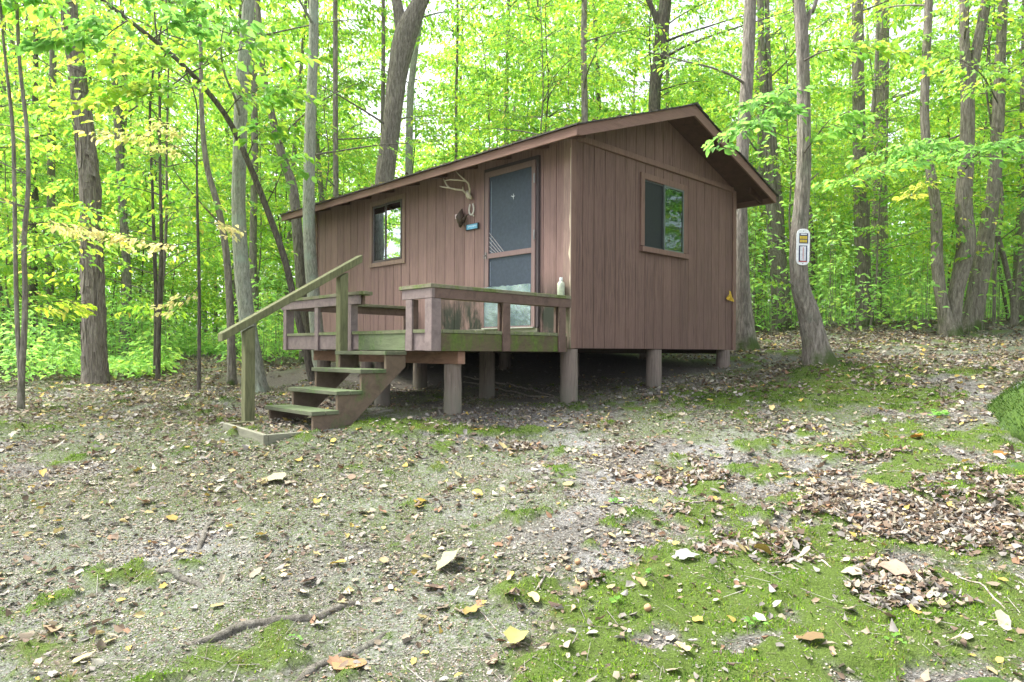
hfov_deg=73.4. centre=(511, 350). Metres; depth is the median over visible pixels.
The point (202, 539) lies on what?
twig
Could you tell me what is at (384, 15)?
background tree
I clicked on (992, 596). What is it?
fallen stick
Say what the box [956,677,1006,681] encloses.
rock
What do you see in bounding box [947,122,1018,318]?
sapling
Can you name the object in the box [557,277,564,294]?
bottle
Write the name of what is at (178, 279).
sapling
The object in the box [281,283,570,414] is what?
deck
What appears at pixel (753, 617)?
seedling
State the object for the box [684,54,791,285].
sapling
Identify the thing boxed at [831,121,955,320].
sapling
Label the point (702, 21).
background tree
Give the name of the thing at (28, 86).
sapling
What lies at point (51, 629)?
fallen leaf
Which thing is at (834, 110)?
sapling
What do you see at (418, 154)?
sapling
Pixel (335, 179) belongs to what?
forest tree
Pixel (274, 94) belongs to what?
forest tree
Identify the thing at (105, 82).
background tree
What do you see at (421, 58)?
background tree
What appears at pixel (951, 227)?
sapling
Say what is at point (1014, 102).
sapling
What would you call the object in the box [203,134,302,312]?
sapling
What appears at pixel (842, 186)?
sapling
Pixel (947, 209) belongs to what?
sapling
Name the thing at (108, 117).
background tree
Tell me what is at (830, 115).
sapling
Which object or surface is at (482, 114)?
sapling
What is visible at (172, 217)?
sapling
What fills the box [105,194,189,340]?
sapling
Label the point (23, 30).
background tree
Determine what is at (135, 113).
background tree
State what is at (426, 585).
fallen leaf
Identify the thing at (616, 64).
background tree
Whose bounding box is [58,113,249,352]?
sapling
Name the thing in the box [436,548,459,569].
fallen leaf
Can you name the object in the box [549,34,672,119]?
background tree
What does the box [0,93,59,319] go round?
sapling
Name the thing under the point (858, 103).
forest tree
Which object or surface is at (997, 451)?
fallen leaf
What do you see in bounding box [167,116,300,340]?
sapling
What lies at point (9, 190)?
sapling
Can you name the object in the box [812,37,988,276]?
sapling
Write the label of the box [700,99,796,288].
sapling
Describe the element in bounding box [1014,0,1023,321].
forest tree
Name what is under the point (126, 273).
background tree
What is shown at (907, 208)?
sapling
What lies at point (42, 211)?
sapling
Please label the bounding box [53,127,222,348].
sapling
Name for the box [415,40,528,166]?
sapling
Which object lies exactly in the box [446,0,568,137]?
background tree
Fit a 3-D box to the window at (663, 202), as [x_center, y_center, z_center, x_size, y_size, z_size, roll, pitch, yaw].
[1.963,-1.715,8.809,1.055,0.980,0.067,0,0,-44]
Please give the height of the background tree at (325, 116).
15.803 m
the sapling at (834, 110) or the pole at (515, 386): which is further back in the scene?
the sapling at (834, 110)
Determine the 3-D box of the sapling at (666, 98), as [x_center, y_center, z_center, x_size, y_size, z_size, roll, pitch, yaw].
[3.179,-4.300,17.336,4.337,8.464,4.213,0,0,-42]
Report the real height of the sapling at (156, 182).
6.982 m
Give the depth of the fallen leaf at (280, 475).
4.78 m
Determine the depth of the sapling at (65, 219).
22.67 m
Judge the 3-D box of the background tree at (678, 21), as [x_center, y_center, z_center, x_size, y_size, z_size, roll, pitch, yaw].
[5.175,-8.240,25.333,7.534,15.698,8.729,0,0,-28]
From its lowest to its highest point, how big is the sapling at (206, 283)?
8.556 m
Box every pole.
[464,376,559,397]
[465,382,559,398]
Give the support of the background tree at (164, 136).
on the ground at (826, 581)
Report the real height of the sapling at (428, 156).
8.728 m
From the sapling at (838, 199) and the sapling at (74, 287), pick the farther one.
the sapling at (838, 199)
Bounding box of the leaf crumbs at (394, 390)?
[0,352,1023,681]
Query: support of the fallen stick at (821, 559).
on the ground at (826, 581)
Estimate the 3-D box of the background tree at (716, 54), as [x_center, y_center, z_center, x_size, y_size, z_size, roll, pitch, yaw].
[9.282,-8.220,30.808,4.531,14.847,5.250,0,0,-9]
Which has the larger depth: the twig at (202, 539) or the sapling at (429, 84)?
the sapling at (429, 84)
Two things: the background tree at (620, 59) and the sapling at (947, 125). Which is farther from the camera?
the background tree at (620, 59)
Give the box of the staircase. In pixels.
[218,255,406,430]
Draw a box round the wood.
[1,0,1019,343]
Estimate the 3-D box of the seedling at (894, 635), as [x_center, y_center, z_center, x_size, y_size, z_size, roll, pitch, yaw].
[1.526,1.152,2.719,0.062,0.046,0.116,0,0,0]
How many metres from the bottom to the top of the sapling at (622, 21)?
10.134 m
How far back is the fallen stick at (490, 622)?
2.94 m
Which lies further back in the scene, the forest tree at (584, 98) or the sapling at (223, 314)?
the sapling at (223, 314)
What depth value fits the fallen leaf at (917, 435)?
5.55 m
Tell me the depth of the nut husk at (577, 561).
3.47 m
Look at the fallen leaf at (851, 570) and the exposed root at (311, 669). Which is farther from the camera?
the fallen leaf at (851, 570)
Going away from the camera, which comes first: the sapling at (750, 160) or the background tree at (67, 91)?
the sapling at (750, 160)
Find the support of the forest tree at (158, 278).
on the ground at (826, 581)
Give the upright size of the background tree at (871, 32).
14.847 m
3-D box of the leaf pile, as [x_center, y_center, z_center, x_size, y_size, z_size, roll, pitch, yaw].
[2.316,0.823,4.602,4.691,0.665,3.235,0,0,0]
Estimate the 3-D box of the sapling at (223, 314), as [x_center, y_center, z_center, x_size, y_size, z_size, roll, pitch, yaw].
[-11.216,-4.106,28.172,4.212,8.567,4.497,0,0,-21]
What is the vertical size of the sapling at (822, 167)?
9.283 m
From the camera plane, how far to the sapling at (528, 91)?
16.54 m
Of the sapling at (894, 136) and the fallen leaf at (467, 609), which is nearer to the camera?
the fallen leaf at (467, 609)
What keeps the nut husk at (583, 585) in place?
on the ground at (826, 581)
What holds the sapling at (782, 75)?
on the ground at (826, 581)
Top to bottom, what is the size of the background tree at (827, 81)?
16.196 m
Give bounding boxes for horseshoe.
[468,204,474,216]
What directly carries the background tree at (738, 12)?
on the ground at (826, 581)
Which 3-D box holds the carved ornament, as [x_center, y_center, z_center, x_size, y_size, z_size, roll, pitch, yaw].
[-0.626,-1.708,8.761,0.116,0.245,0.249,0,0,-44]
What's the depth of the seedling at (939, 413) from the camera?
6.26 m
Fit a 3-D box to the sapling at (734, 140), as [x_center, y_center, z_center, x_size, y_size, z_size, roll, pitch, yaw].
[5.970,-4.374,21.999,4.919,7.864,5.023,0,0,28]
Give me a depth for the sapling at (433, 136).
20.26 m
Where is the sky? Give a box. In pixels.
[0,0,1021,346]
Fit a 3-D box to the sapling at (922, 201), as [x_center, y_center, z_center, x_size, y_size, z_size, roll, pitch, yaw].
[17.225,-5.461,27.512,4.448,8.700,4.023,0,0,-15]
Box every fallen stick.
[478,609,505,636]
[536,570,555,589]
[688,497,718,503]
[784,542,831,567]
[937,560,1004,608]
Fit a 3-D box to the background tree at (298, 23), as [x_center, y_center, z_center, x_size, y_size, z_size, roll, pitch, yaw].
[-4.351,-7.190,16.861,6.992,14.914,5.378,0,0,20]
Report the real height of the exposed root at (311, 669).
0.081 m
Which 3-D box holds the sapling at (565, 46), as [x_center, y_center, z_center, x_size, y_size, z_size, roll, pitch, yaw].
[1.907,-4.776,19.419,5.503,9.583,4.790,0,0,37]
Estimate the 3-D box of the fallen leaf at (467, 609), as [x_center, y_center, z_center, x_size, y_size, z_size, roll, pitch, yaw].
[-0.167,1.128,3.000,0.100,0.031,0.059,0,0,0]
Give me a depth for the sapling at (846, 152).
20.32 m
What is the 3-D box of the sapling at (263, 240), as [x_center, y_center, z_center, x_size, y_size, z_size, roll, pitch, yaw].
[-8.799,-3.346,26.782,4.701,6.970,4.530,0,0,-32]
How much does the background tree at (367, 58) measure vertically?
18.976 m
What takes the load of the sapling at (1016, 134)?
on the ground at (826, 581)
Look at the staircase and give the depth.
6.38 m
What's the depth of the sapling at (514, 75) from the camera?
14.84 m
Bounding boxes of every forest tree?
[0,0,148,409]
[0,0,274,379]
[0,0,322,381]
[0,4,106,346]
[0,18,313,391]
[15,0,208,293]
[51,0,321,385]
[53,0,484,363]
[60,0,238,383]
[134,0,269,392]
[254,0,514,184]
[277,0,445,196]
[298,0,325,366]
[320,3,531,174]
[429,0,694,146]
[594,0,760,351]
[646,0,841,126]
[700,0,937,366]
[701,0,861,331]
[737,0,943,326]
[807,0,1023,334]
[810,0,1023,336]
[871,0,1009,321]
[894,0,1023,331]
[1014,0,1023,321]
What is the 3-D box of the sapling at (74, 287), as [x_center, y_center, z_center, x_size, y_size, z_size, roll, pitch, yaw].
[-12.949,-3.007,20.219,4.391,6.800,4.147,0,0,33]
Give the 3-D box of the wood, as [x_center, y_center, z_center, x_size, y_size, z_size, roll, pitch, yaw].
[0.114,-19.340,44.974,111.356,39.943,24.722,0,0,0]
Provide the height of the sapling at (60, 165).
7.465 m
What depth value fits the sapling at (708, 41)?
22.89 m
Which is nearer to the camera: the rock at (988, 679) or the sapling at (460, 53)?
the rock at (988, 679)
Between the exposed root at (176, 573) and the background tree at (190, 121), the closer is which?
the exposed root at (176, 573)
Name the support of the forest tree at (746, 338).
on the ground at (826, 581)
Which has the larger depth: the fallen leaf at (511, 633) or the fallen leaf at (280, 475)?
the fallen leaf at (280, 475)
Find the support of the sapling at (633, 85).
on the ground at (826, 581)
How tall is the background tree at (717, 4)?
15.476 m
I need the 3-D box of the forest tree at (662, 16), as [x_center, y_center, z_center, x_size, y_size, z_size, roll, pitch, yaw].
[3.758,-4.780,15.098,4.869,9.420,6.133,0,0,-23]
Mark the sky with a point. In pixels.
(425, 46)
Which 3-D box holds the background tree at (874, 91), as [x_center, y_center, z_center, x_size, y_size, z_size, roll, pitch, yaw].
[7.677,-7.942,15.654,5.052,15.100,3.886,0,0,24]
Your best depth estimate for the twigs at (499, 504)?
4.21 m
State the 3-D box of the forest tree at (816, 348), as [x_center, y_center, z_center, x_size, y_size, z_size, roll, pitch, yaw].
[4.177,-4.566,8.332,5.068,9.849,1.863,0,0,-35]
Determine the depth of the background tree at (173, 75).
29.76 m
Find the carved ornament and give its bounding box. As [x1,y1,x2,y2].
[456,209,468,227]
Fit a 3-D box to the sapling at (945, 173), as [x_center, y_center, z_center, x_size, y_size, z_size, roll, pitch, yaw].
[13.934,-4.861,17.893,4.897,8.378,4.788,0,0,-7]
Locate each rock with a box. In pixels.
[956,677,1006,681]
[983,377,1023,442]
[1004,462,1023,471]
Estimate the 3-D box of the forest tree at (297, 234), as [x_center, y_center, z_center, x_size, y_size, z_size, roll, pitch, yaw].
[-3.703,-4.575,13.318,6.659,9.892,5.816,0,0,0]
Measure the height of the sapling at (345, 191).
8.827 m
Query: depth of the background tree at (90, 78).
28.46 m
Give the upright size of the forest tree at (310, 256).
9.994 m
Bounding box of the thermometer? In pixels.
[796,229,809,264]
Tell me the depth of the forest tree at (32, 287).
16.94 m
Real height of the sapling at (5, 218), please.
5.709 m
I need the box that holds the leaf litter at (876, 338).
[0,318,1023,681]
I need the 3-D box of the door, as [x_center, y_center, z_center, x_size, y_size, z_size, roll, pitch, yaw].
[-0.048,-1.236,8.203,0.077,1.938,0.893,0,0,-44]
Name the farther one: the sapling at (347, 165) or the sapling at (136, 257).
the sapling at (136, 257)
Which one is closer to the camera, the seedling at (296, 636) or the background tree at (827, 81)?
the seedling at (296, 636)
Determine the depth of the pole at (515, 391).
8.81 m
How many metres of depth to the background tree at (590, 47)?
25.50 m
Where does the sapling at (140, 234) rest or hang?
on the ground at (826, 581)
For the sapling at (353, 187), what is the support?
on the ground at (826, 581)
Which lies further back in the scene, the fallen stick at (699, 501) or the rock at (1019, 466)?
the rock at (1019, 466)
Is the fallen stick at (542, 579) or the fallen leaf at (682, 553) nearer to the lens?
the fallen stick at (542, 579)
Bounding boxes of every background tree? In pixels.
[0,0,103,361]
[0,0,142,303]
[0,2,99,339]
[0,2,104,197]
[0,2,179,284]
[0,5,90,322]
[0,8,165,296]
[4,0,279,356]
[13,0,233,182]
[38,0,169,168]
[41,53,157,195]
[57,0,139,156]
[57,0,228,326]
[61,32,217,312]
[62,38,198,239]
[86,18,233,340]
[96,0,298,220]
[120,0,393,355]
[122,0,375,354]
[128,1,290,336]
[129,0,291,344]
[153,0,379,201]
[197,3,303,268]
[208,5,297,257]
[217,0,423,353]
[226,0,340,327]
[250,0,387,199]
[261,3,338,200]
[264,0,391,122]
[267,0,366,188]
[278,0,404,193]
[306,0,456,136]
[318,16,422,194]
[346,0,522,158]
[368,0,591,142]
[371,0,545,171]
[428,0,634,147]
[432,0,591,142]
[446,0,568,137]
[463,0,705,118]
[483,0,646,134]
[519,0,652,98]
[525,0,653,117]
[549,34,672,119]
[552,0,756,128]
[591,0,684,111]
[596,0,738,116]
[669,4,796,108]
[669,10,772,114]
[682,0,958,330]
[699,0,795,262]
[700,0,924,292]
[754,0,950,322]
[786,0,947,319]
[904,0,976,181]
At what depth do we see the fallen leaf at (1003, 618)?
2.85 m
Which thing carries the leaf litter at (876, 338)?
on the ground at (826, 581)
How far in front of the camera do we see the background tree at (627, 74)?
27.24 m
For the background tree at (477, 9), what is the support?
on the ground at (826, 581)
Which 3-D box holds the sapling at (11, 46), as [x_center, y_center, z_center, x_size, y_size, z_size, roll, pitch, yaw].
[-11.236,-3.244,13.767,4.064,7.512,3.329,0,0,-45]
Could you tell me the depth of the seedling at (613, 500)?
4.33 m
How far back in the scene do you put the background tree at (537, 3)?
26.20 m
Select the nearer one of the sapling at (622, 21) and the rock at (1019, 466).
the rock at (1019, 466)
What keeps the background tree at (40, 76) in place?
on the ground at (826, 581)
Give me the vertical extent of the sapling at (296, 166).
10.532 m
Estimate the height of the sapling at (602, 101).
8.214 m
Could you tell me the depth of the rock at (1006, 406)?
5.79 m
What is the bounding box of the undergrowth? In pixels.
[0,90,1023,384]
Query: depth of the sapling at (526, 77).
22.17 m
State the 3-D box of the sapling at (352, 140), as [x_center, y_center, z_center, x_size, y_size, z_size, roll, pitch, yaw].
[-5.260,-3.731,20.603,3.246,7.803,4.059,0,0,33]
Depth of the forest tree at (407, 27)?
13.85 m
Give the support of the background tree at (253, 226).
on the ground at (826, 581)
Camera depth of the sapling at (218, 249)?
19.70 m
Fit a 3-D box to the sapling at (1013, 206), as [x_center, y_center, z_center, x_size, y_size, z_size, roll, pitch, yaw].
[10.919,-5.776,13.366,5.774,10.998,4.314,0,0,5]
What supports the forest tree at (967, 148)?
on the ground at (826, 581)
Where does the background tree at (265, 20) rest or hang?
on the ground at (826, 581)
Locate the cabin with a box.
[280,102,778,403]
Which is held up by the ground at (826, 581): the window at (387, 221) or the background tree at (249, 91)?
the background tree at (249, 91)
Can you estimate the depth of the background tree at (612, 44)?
19.13 m
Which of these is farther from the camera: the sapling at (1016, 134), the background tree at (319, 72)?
the background tree at (319, 72)
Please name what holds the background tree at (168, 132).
on the ground at (826, 581)
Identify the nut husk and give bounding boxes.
[575,558,580,564]
[580,582,586,588]
[644,603,651,611]
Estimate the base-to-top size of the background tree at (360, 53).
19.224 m
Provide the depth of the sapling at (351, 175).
24.47 m
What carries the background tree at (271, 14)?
on the ground at (826, 581)
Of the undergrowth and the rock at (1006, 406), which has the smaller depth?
the rock at (1006, 406)
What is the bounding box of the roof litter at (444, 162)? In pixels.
[279,114,621,214]
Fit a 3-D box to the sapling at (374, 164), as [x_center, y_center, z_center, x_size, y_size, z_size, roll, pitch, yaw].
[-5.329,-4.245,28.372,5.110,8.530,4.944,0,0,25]
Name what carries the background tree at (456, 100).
on the ground at (826, 581)
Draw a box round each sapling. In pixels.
[0,0,297,325]
[0,10,153,368]
[0,30,74,305]
[0,59,80,321]
[0,88,139,334]
[0,90,78,318]
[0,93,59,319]
[0,102,128,352]
[0,109,148,330]
[0,112,149,323]
[0,120,31,326]
[0,149,115,323]
[0,166,19,327]
[0,170,76,331]
[3,101,174,339]
[4,138,79,301]
[5,124,146,330]
[39,157,185,352]
[45,167,147,321]
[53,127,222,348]
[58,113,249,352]
[58,310,113,337]
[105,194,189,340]
[106,165,247,344]
[119,187,221,331]
[131,179,232,337]
[152,89,300,348]
[163,63,342,323]
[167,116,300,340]
[168,70,299,311]
[185,143,277,319]
[194,101,362,296]
[195,46,352,308]
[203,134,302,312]
[214,18,420,323]
[228,176,297,325]
[257,89,374,297]
[261,95,378,304]
[266,189,344,297]
[301,118,417,207]
[322,144,378,198]
[328,34,468,198]
[342,150,424,185]
[351,164,426,186]
[380,0,573,175]
[397,143,464,170]
[398,55,502,169]
[413,7,562,172]
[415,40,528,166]
[422,118,477,163]
[444,0,642,149]
[445,43,618,159]
[454,134,522,157]
[455,0,646,138]
[481,66,610,146]
[482,6,640,135]
[519,0,670,122]
[555,0,774,248]
[556,80,626,124]
[565,0,731,123]
[630,28,757,265]
[640,77,669,111]
[661,36,854,317]
[668,61,812,306]
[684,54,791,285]
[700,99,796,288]
[701,0,921,294]
[710,97,758,306]
[711,23,843,279]
[715,118,820,288]
[722,128,838,293]
[749,92,888,299]
[750,47,911,300]
[752,95,854,299]
[756,91,853,288]
[781,12,928,312]
[781,19,1008,327]
[811,110,916,322]
[811,135,903,293]
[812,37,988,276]
[814,100,944,306]
[817,0,1023,326]
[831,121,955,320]
[832,117,931,294]
[842,0,1023,295]
[851,0,1023,321]
[889,21,1020,291]
[890,100,1018,289]
[890,101,1005,277]
[891,128,1018,298]
[899,109,1015,298]
[902,0,1023,213]
[913,1,1020,285]
[918,137,1012,303]
[934,4,1020,258]
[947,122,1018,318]
[949,33,1019,259]
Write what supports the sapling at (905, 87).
on the ground at (826, 581)
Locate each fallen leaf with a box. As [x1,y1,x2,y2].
[43,624,61,631]
[265,472,285,480]
[331,657,366,668]
[423,584,443,587]
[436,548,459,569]
[462,603,483,613]
[503,626,528,644]
[675,548,699,558]
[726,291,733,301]
[795,631,823,639]
[841,566,862,574]
[878,559,912,575]
[895,585,909,592]
[910,433,922,436]
[993,450,1007,454]
[995,609,1010,625]
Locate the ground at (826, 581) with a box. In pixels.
[0,317,1023,681]
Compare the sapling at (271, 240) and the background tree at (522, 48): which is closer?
the sapling at (271, 240)
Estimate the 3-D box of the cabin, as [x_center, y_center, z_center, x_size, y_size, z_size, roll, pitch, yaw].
[-0.029,-1.188,10.892,4.559,3.815,6.659,0,0,-44]
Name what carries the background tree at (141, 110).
on the ground at (826, 581)
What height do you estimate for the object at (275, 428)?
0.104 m
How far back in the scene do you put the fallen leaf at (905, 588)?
3.12 m
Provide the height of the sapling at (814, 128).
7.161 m
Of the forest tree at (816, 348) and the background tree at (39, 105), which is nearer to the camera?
the forest tree at (816, 348)
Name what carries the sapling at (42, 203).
on the ground at (826, 581)
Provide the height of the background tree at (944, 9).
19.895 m
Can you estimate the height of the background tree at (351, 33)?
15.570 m
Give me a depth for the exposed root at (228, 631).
2.94 m
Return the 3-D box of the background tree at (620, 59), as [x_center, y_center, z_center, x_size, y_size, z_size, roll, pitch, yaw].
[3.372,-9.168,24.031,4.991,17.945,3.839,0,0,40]
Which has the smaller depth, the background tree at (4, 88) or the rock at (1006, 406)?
the rock at (1006, 406)
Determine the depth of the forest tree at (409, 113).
15.94 m
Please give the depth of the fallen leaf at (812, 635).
2.77 m
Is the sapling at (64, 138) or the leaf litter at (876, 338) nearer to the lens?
the leaf litter at (876, 338)
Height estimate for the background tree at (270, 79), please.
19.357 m
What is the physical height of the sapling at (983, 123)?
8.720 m
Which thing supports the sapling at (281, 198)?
on the ground at (826, 581)
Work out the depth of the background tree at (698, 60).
32.26 m
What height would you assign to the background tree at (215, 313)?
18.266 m
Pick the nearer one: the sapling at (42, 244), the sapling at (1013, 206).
the sapling at (1013, 206)
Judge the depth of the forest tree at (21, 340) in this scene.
7.40 m
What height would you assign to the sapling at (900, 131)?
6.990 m
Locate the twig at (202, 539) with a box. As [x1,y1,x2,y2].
[197,519,221,550]
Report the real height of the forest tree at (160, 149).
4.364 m
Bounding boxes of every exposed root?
[151,567,205,587]
[183,600,367,644]
[294,632,387,681]
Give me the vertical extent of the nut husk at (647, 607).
0.033 m
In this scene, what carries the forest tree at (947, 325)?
on the ground at (826, 581)
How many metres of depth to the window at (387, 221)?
10.10 m
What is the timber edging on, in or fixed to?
on the ground at (826, 581)
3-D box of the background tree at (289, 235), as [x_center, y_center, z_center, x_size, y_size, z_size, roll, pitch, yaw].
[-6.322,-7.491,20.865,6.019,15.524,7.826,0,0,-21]
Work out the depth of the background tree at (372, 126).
32.93 m
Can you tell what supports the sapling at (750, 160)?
on the ground at (826, 581)
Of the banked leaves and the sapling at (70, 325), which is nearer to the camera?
the banked leaves
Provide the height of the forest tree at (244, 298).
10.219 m
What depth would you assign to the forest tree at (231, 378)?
9.76 m
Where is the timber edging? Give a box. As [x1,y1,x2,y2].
[223,418,324,444]
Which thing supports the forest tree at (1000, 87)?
on the ground at (826, 581)
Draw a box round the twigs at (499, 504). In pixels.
[1,340,1023,681]
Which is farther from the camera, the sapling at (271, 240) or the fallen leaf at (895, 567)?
the sapling at (271, 240)
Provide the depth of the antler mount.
8.69 m
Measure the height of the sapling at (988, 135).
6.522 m
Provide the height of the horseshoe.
0.170 m
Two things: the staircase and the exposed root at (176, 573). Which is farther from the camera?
the staircase
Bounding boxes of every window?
[369,193,405,267]
[639,172,688,258]
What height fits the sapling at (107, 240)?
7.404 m
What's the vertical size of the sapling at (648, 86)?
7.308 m
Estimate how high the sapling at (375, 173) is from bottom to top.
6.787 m
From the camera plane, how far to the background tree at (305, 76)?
30.86 m
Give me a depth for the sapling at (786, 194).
21.56 m
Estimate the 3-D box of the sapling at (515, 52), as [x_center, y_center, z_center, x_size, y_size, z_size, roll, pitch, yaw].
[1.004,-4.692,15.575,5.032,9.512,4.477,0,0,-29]
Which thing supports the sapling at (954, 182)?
on the ground at (826, 581)
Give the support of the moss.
on the ground at (826, 581)
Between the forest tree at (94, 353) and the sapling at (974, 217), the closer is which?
the forest tree at (94, 353)
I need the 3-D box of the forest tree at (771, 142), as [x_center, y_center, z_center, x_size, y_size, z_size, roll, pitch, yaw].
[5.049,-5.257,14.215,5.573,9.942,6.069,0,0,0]
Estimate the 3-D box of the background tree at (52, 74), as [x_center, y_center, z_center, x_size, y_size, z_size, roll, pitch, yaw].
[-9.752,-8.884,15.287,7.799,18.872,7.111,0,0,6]
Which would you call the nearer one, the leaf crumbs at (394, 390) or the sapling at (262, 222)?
the leaf crumbs at (394, 390)
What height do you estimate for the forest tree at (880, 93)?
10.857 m
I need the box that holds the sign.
[466,222,478,230]
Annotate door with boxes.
[481,159,535,328]
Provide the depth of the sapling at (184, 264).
21.25 m
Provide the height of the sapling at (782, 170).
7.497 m
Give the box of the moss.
[0,352,1023,681]
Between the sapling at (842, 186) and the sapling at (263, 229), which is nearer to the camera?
the sapling at (263, 229)
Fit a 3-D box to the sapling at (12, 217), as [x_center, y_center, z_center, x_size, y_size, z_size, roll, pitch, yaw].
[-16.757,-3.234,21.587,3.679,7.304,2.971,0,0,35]
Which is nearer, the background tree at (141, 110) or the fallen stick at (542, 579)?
the fallen stick at (542, 579)
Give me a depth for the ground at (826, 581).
3.72 m
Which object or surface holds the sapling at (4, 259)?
on the ground at (826, 581)
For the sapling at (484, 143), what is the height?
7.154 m
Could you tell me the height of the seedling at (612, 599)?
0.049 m
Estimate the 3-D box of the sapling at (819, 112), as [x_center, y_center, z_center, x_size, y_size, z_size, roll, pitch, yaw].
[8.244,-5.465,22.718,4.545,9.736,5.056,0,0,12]
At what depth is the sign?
8.70 m
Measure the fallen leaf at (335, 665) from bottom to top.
0.027 m
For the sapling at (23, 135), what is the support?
on the ground at (826, 581)
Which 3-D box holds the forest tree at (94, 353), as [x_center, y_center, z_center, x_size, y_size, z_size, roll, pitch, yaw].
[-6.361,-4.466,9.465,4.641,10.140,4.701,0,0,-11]
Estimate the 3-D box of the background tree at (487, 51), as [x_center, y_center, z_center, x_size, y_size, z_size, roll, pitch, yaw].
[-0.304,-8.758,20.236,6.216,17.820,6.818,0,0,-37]
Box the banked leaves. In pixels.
[0,324,976,425]
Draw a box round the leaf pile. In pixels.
[509,411,1023,610]
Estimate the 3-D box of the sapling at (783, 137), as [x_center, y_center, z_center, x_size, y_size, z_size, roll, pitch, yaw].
[6.287,-4.108,18.166,5.439,7.506,5.105,0,0,27]
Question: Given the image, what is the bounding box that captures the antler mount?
[440,173,471,199]
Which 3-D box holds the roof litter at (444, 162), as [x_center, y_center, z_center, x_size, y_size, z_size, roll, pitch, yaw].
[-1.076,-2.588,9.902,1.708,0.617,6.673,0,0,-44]
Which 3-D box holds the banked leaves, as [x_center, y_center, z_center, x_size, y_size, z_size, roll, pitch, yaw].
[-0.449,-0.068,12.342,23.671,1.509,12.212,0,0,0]
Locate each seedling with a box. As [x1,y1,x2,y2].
[289,634,302,640]
[608,498,622,504]
[609,595,619,605]
[744,616,768,627]
[883,632,906,646]
[927,409,948,415]
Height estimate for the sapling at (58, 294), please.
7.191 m
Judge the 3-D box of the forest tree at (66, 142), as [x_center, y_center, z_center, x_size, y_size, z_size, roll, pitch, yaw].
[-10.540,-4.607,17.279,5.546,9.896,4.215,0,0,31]

